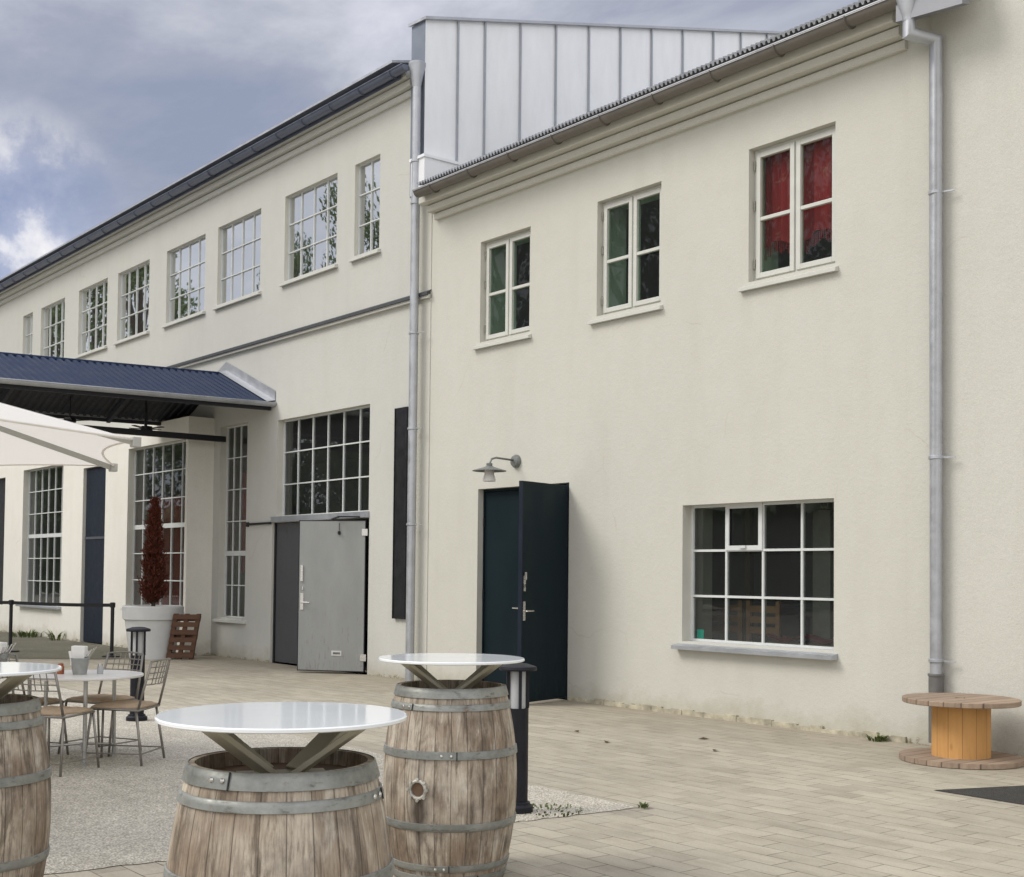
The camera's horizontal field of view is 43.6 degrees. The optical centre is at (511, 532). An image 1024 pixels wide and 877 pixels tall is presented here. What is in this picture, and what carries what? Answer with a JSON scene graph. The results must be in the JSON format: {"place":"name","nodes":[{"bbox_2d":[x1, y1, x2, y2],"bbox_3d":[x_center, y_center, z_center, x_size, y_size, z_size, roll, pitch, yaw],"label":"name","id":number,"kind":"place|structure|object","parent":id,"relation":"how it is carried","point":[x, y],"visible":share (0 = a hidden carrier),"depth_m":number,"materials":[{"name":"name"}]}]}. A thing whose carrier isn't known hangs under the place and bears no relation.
{"place":"outdoors","nodes":[
{"label":"outdoors","id":0,"kind":"place"},
{"bbox_2d":[0,631,128,658],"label":"mossy path","id":1,"kind":"structure","parent":0,"point":[38,647],"depth_m":24.69,"materials":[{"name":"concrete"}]},
{"bbox_2d":[8,600,18,651],"bbox_3d":[-9.189,1.708,23.464,0.320,0.950,0.320,2,-2,-39],"label":"barrier post","id":2,"kind":"object","parent":1,"relation":"on","point":[11,604],"visible":0.74,"depth_m":23.44,"materials":[{"name":"black metal"}]},
{"bbox_2d":[7,630,42,637],"bbox_3d":[-10.847,2.257,28.774,0.978,0.178,1.050,0,-2,6],"label":"weed","id":3,"kind":"object","parent":1,"relation":"on","point":[32,634],"visible":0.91,"depth_m":28.60,"materials":[{"name":"green plant"}]},
{"bbox_2d":[43,629,64,640],"bbox_3d":[-9.786,2.191,27.451,0.570,0.245,0.450,1,-2,-11],"label":"weed","id":4,"kind":"object","parent":1,"relation":"on","point":[52,636],"visible":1,"depth_m":27.43,"materials":[{"name":"green plant"}]},
{"bbox_2d":[102,602,119,656],"bbox_3d":[-6.981,1.694,22.347,0.320,0.950,0.320,2,-2,-39],"label":"barrier post","id":5,"kind":"object","parent":1,"relation":"on","point":[112,605],"visible":0.95,"depth_m":22.32,"materials":[{"name":"black metal"}]},
{"bbox_2d":[13,601,109,606],"bbox_3d":[-8.082,1.283,22.917,2.412,0.072,0.006,0,-2,27],"label":"barrier belt","id":6,"kind":"object","parent":5,"relation":"attached to","point":[66,604],"visible":1,"depth_m":22.86,"materials":[{"name":"black fabric"}]},
{"bbox_2d":[0,60,430,681],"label":"factory building","id":7,"kind":"structure","parent":0,"point":[282,258],"depth_m":22.18,"materials":[{"name":"beige paint"}]},
{"bbox_2d":[25,314,32,354],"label":"window","id":8,"kind":"structure","parent":7,"relation":"in","point":[29,319],"depth_m":31.89,"materials":[{"name":"white wood"}]},
{"bbox_2d":[15,466,63,608],"bbox_3d":[-10.636,0.108,29.028,0.280,3.185,2.800,2,-2,-39],"label":"window","id":9,"kind":"structure","parent":7,"relation":"in","point":[55,512],"depth_m":29.37,"materials":[{"name":"white metal"}]},
{"bbox_2d":[43,299,64,357],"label":"window","id":10,"kind":"structure","parent":7,"relation":"in","point":[54,315],"depth_m":30.43,"materials":[{"name":"clear glass"}]},
{"bbox_2d":[74,279,107,358],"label":"window","id":11,"kind":"structure","parent":7,"relation":"in","point":[94,299],"depth_m":28.41,"materials":[{"name":"clear glass"}]},
{"bbox_2d":[83,467,105,642],"bbox_3d":[-8.616,0.465,26.537,0.065,3.620,1.200,2,-2,-39],"label":"door","id":12,"kind":"structure","parent":7,"relation":"in","point":[96,477],"depth_m":26.57,"materials":[{"name":"blue paint"}]},
{"bbox_2d":[113,261,149,344],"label":"window","id":13,"kind":"structure","parent":7,"relation":"in","point":[134,310],"depth_m":26.62,"materials":[{"name":"clear glass"}]},
{"bbox_2d":[0,352,276,441],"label":"entrance canopy","id":14,"kind":"object","parent":7,"relation":"attached to","point":[107,392],"visible":0.98,"depth_m":21.52,"materials":[{"name":"metal"}]},
{"bbox_2d":[62,396,91,422],"bbox_3d":[-7.738,-2.213,22.416,0.573,0.640,0.573,-1,-2,33],"label":"ceiling fan","id":15,"kind":"object","parent":14,"relation":"hanging from","point":[70,419],"visible":0.66,"depth_m":22.40,"materials":[{"name":"black metal"}]},
{"bbox_2d":[130,403,163,429],"bbox_3d":[-6.628,-2.135,23.235,0.573,0.640,0.573,1,-2,-22],"label":"ceiling fan","id":16,"kind":"object","parent":14,"relation":"hanging from","point":[148,428],"visible":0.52,"depth_m":23.15,"materials":[{"name":"black metal"}]},
{"bbox_2d":[121,440,185,609],"bbox_3d":[-6.683,-0.084,24.101,0.250,3.165,2.780,2,-2,-39],"label":"window","id":17,"kind":"structure","parent":7,"relation":"in","point":[171,525],"depth_m":24.17,"materials":[{"name":"white metal"}]},
{"bbox_2d":[148,495,184,605],"bbox_3d":[-6.448,0.346,24.405,0.079,2.100,2.400,2,-2,-39],"label":"curtain","id":18,"kind":"object","parent":7,"relation":"hanging from","point":[176,548],"visible":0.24,"depth_m":24.41,"materials":[{"name":"fabric"}]},
{"bbox_2d":[161,236,205,327],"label":"window","id":19,"kind":"structure","parent":7,"relation":"in","point":[187,262],"depth_m":24.61,"materials":[{"name":"clear glass"}]},
{"bbox_2d":[212,424,247,623],"bbox_3d":[-4.907,-0.162,22.679,0.250,3.505,1.180,2,-2,-39],"label":"window","id":20,"kind":"structure","parent":7,"relation":"in","point":[232,553],"depth_m":22.92,"materials":[{"name":"white metal"}]},
{"bbox_2d":[212,210,260,309],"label":"window","id":21,"kind":"structure","parent":7,"relation":"in","point":[241,239],"depth_m":22.85,"materials":[{"name":"white metal"}]},
{"bbox_2d":[241,473,246,571],"bbox_3d":[-4.634,-0.184,22.923,0.079,1.800,1.000,2,-2,-39],"label":"curtain","id":22,"kind":"object","parent":7,"relation":"hanging from","point":[244,495],"visible":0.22,"depth_m":23.21,"materials":[{"name":"red fabric"}]},
{"bbox_2d":[275,522,298,663],"bbox_3d":[-3.330,0.982,20.697,0.050,2.310,1.940,2,-2,-39],"label":"door","id":23,"kind":"structure","parent":7,"relation":"in","point":[287,558],"depth_m":21.14,"materials":[{"name":"grey paint"}]},
{"bbox_2d":[279,175,337,286],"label":"window","id":24,"kind":"structure","parent":7,"relation":"in","point":[312,221],"depth_m":20.85,"materials":[{"name":"clear glass"}]},
{"bbox_2d":[283,406,369,515],"bbox_3d":[-2.919,-1.096,20.373,0.050,1.610,2.880,2,-2,-39],"label":"window","id":25,"kind":"structure","parent":7,"relation":"in","point":[360,442],"depth_m":20.39,"materials":[{"name":"white metal"}]},
{"bbox_2d":[297,516,367,671],"bbox_3d":[-2.726,0.918,19.252,0.709,2.325,0.987,2,-2,-39],"label":"door","id":26,"kind":"structure","parent":7,"relation":"in","point":[331,627],"depth_m":19.21,"materials":[{"name":"grey paint"}]},
{"bbox_2d":[348,156,380,262],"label":"window","id":27,"kind":"structure","parent":7,"relation":"in","point":[369,172],"depth_m":19.52,"materials":[{"name":"white metal"}]},
{"bbox_2d":[0,678,634,873],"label":"gravel bed","id":28,"kind":"object","parent":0,"point":[118,809],"visible":0.33,"depth_m":8.72,"materials":[{"name":"grey gravel"}]},
{"bbox_2d":[27,680,31,694],"bbox_3d":[-4.303,1.471,10.605,0.940,0.681,0.940,1,-2,0],"label":"cafe table","id":29,"kind":"object","parent":28,"relation":"on","point":[29,692],"depth_m":10.60,"materials":[{"name":"metal"}]},
{"bbox_2d":[0,642,15,661],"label":"cutlery bucket","id":30,"kind":"object","parent":29,"relation":"on","point":[3,647],"visible":0.78,"depth_m":10.54,"materials":[{"name":"metal"}]},
{"bbox_2d":[0,653,68,754],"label":"wire chair","id":31,"kind":"object","parent":28,"relation":"on","point":[51,701],"visible":0.22,"depth_m":10.45,"materials":[{"name":"metal"}]},
{"bbox_2d":[12,672,99,776],"bbox_3d":[-3.450,1.378,9.594,0.470,0.821,0.575,0,-2,17],"label":"wire chair","id":32,"kind":"object","parent":28,"relation":"on","point":[59,712],"visible":0.63,"depth_m":9.44,"materials":[{"name":"metal"}]},
{"bbox_2d":[0,402,140,471],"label":"parasol","id":33,"kind":"object","parent":28,"relation":"on","point":[28,437],"visible":1,"depth_m":9.95,"materials":[{"name":"white fabric"}]},
{"bbox_2d":[29,670,143,765],"bbox_3d":[-3.420,1.466,10.171,0.940,0.681,0.940,1,-2,-23],"label":"cafe table","id":34,"kind":"object","parent":28,"relation":"on","point":[93,675],"visible":0.74,"depth_m":10.07,"materials":[{"name":"white laminate"}]},
{"bbox_2d":[57,663,63,673],"bbox_3d":[-3.588,1.081,10.175,0.055,0.086,0.056,2,-2,-39],"label":"sauce jar","id":35,"kind":"object","parent":34,"relation":"on","point":[62,670],"visible":0.78,"depth_m":10.16,"materials":[{"name":"glass"}]},
{"bbox_2d":[68,645,95,674],"bbox_3d":[-3.414,1.011,10.152,0.212,0.227,0.156,1,-2,0],"label":"cutlery bucket","id":36,"kind":"object","parent":34,"relation":"on","point":[79,656],"visible":1,"depth_m":10.12,"materials":[{"name":"metal"}]},
{"bbox_2d":[97,663,103,673],"bbox_3d":[-3.285,1.086,10.212,0.051,0.084,0.052,2,-2,-39],"label":"salt shaker","id":37,"kind":"object","parent":34,"relation":"on","point":[100,668],"visible":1,"depth_m":10.19,"materials":[{"name":"clear glass"}]},
{"bbox_2d":[57,651,143,757],"bbox_3d":[-3.393,1.414,10.667,0.470,0.821,0.575,0,-2,24],"label":"wire chair","id":38,"kind":"object","parent":28,"relation":"on","point":[98,698],"visible":0.77,"depth_m":10.71,"materials":[{"name":"metal"}]},
{"bbox_2d":[87,658,170,765],"bbox_3d":[-3.018,1.400,10.135,0.575,0.821,0.470,0,-2,7],"label":"wire chair","id":39,"kind":"object","parent":28,"relation":"on","point":[135,706],"visible":1,"depth_m":9.99,"materials":[{"name":"metal"}]},
{"bbox_2d":[126,627,150,720],"bbox_3d":[-3.779,1.422,12.919,0.244,0.942,0.244,-1,-2,40],"label":"bollard light","id":40,"kind":"object","parent":28,"relation":"on","point":[137,644],"visible":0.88,"depth_m":12.87,"materials":[{"name":"paint"}]},
{"bbox_2d":[499,663,536,813],"bbox_3d":[0.035,1.304,8.172,0.244,0.942,0.244,-1,-2,31],"label":"bollard light","id":41,"kind":"object","parent":28,"relation":"on","point":[517,678],"visible":0.73,"depth_m":8.11,"materials":[{"name":"paint"}]},
{"bbox_2d":[524,803,582,816],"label":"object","id":42,"kind":"object","parent":28,"relation":"on","point":[546,805],"visible":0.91,"depth_m":8.19,"materials":[{"name":"grey gravel"}]},
{"bbox_2d":[0,0,858,278],"label":"sky","id":43,"kind":"structure","parent":0,"point":[105,105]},
{"bbox_2d":[7,642,1023,876],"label":"paved yard","id":44,"kind":"structure","parent":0,"point":[748,800],"depth_m":8.97,"materials":[{"name":"beige stone"}]},
{"bbox_2d":[0,694,51,876],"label":"oak barrel","id":45,"kind":"object","parent":44,"relation":"on","point":[25,791],"visible":1,"depth_m":5.35,"materials":[{"name":"brown wood"}]},
{"bbox_2d":[0,662,61,698],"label":"barrel tabletop","id":46,"kind":"object","parent":45,"relation":"on","point":[18,673],"visible":1,"depth_m":5.45,"materials":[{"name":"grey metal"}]},
{"bbox_2d":[122,605,183,659],"bbox_3d":[-6.234,1.722,22.213,1.040,0.910,1.040,2,-2,-39],"label":"planter","id":47,"kind":"object","parent":44,"relation":"on","point":[157,620],"visible":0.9,"depth_m":21.82,"materials":[{"name":"white ceramic"}]},
{"bbox_2d":[137,495,169,605],"bbox_3d":[-6.216,0.337,22.254,0.556,1.985,0.557,1,-2,-11],"label":"conifer","id":48,"kind":"object","parent":47,"relation":"on","point":[153,588],"visible":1,"depth_m":22.18,"materials":[{"name":"red plant"}]},
{"bbox_2d":[166,614,200,659],"bbox_3d":[-5.628,1.783,21.938,0.591,0.784,0.146,1,-2,0],"label":"wooden pallet","id":49,"kind":"object","parent":44,"relation":"on","point":[183,635],"visible":0.98,"depth_m":21.89,"materials":[{"name":"brown wood"}]},
{"bbox_2d":[163,747,394,876],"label":"oak barrel","id":50,"kind":"object","parent":44,"relation":"on","point":[230,821],"visible":0.94,"depth_m":3.57,"materials":[{"name":"brown wood"}]},
{"bbox_2d":[154,702,406,772],"bbox_3d":[-0.686,0.633,3.826,0.742,0.181,0.742,1,-2,-17],"label":"barrel tabletop","id":51,"kind":"object","parent":50,"relation":"on","point":[331,724],"visible":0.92,"depth_m":3.75,"materials":[{"name":"white plastic"}]},
{"bbox_2d":[383,680,516,876],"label":"oak barrel","id":52,"kind":"object","parent":44,"relation":"on","point":[450,776],"visible":0.93,"depth_m":6.20,"materials":[{"name":"brown wood"}]},
{"bbox_2d":[378,653,524,688],"bbox_3d":[-0.307,0.725,6.493,0.742,0.181,0.742,1,-2,-3],"label":"barrel tabletop","id":53,"kind":"object","parent":52,"relation":"on","point":[413,663],"visible":0.89,"depth_m":6.39,"materials":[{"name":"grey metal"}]},
{"bbox_2d":[638,802,648,807],"bbox_3d":[0.860,1.772,8.331,0.088,0.034,0.105,0,-2,30],"label":"weed","id":54,"kind":"object","parent":44,"relation":"on","point":[644,805],"visible":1,"depth_m":8.31,"materials":[{"name":"green plant"}]},
{"bbox_2d":[866,733,888,741],"bbox_3d":[3.381,1.901,11.895,0.230,0.070,0.246,2,-2,-39],"label":"weed","id":55,"kind":"object","parent":44,"relation":"on","point":[879,738],"visible":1,"depth_m":11.85,"materials":[{"name":"green plant"}]},
{"bbox_2d":[899,693,1023,769],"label":"cable reel","id":56,"kind":"object","parent":44,"relation":"on","point":[960,730],"visible":1,"depth_m":10.44,"materials":[{"name":"orange wood"}]},
{"bbox_2d":[931,0,1023,756],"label":"adjoining building","id":57,"kind":"structure","parent":44,"relation":"on","point":[983,352],"depth_m":11.25,"materials":[{"name":"beige paint"}]},
{"bbox_2d":[936,785,1023,803],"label":"asphalt patch","id":58,"kind":"object","parent":44,"relation":"on","point":[1013,794],"visible":1,"depth_m":9.04,"materials":[{"name":"grey asphalt"}]},
{"bbox_2d":[408,0,969,745],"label":"annex building","id":59,"kind":"structure","parent":0,"point":[650,362],"depth_m":14.35,"materials":[{"name":"beige paint"}]},
{"bbox_2d":[472,455,520,481],"bbox_3d":[-0.195,-0.823,16.180,0.660,0.364,0.430,2,-2,-39],"label":"wall lamp","id":60,"kind":"object","parent":59,"relation":"attached to","point":[489,469],"visible":1,"depth_m":16.11,"materials":[{"name":"grey metal"}]},
{"bbox_2d":[481,490,518,683],"bbox_3d":[-0.107,0.742,16.678,0.114,2.570,0.889,2,-2,-39],"label":"door","id":61,"kind":"structure","parent":59,"relation":"in","point":[501,520],"depth_m":16.74,"materials":[{"name":"blue paint"}]},
{"bbox_2d":[472,229,531,349],"bbox_3d":[-0.067,-3.172,16.757,0.235,1.440,1.190,2,-2,-39],"label":"window","id":62,"kind":"structure","parent":59,"relation":"in","point":[510,242],"depth_m":16.77,"materials":[{"name":"white paint"}]},
{"bbox_2d":[517,481,567,701],"bbox_3d":[0.391,0.697,15.155,0.114,2.570,0.930,-1,-2,36],"label":"door","id":63,"kind":"structure","parent":59,"relation":"in","point":[542,543],"depth_m":15.14,"materials":[{"name":"blue paint"}]},
{"bbox_2d":[588,185,662,324],"bbox_3d":[1.380,-3.232,14.944,0.235,1.470,1.210,2,-2,-39],"label":"window","id":64,"kind":"structure","parent":59,"relation":"in","point":[634,200],"depth_m":14.95,"materials":[{"name":"white paint"}]},
{"bbox_2d":[697,629,703,638],"bbox_3d":[2.068,1.113,14.048,0.002,0.100,0.100,2,-2,-39],"label":"sticker","id":65,"kind":"object","parent":59,"relation":"attached to","point":[700,633],"visible":1,"depth_m":14.05,"materials":[{"name":"green paper"}]},
{"bbox_2d":[712,600,742,640],"bbox_3d":[2.356,1.388,14.709,0.450,1.220,0.420,-1,-2,37],"label":"slatted chair","id":66,"kind":"object","parent":59,"relation":"in","point":[738,608],"visible":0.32,"depth_m":14.80,"materials":[{"name":"brown wood"}]},
{"bbox_2d":[671,499,837,659],"bbox_3d":[2.532,0.470,13.302,0.290,1.575,2.150,2,-2,-39],"label":"window","id":67,"kind":"structure","parent":59,"relation":"in","point":[762,507],"depth_m":13.38,"materials":[{"name":"white wood"}]},
{"bbox_2d":[746,601,780,641],"bbox_3d":[2.708,1.379,14.349,0.420,1.220,0.450,2,-3,-44],"label":"slatted chair","id":68,"kind":"object","parent":59,"relation":"in","point":[751,619],"visible":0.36,"depth_m":14.50,"materials":[{"name":"brown wood"}]},
{"bbox_2d":[738,125,838,291],"bbox_3d":[2.865,-3.293,13.085,0.235,1.500,1.250,2,-2,-39],"label":"window","id":69,"kind":"structure","parent":59,"relation":"in","point":[797,207],"depth_m":13.08,"materials":[{"name":"white paint"}]},
{"bbox_2d":[745,502,833,641],"bbox_3d":[4.317,0.689,15.073,0.500,2.680,3.680,2,-2,-39],"label":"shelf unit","id":70,"kind":"object","parent":59,"relation":"in","point":[749,555],"visible":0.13,"depth_m":16.32,"materials":[{"name":"wood"}]},
{"bbox_2d":[756,634,833,646],"bbox_3d":[3.299,1.543,13.824,0.600,0.870,1.250,2,-2,-39],"label":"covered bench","id":71,"kind":"object","parent":59,"relation":"in","point":[816,640],"visible":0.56,"depth_m":13.93,"materials":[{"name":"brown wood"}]},
{"bbox_2d":[765,137,831,259],"bbox_3d":[3.058,-3.438,13.134,0.079,1.183,1.180,2,-2,-39],"label":"curtain","id":72,"kind":"object","parent":59,"relation":"hanging from","point":[817,171],"visible":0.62,"depth_m":13.17,"materials":[{"name":"red fabric"}]},
{"bbox_2d":[813,510,832,639],"bbox_3d":[3.612,0.877,14.922,0.080,2.280,0.250,2,-2,-39],"label":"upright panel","id":73,"kind":"object","parent":59,"relation":"in","point":[822,574],"visible":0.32,"depth_m":14.91,"materials":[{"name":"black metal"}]}
]}

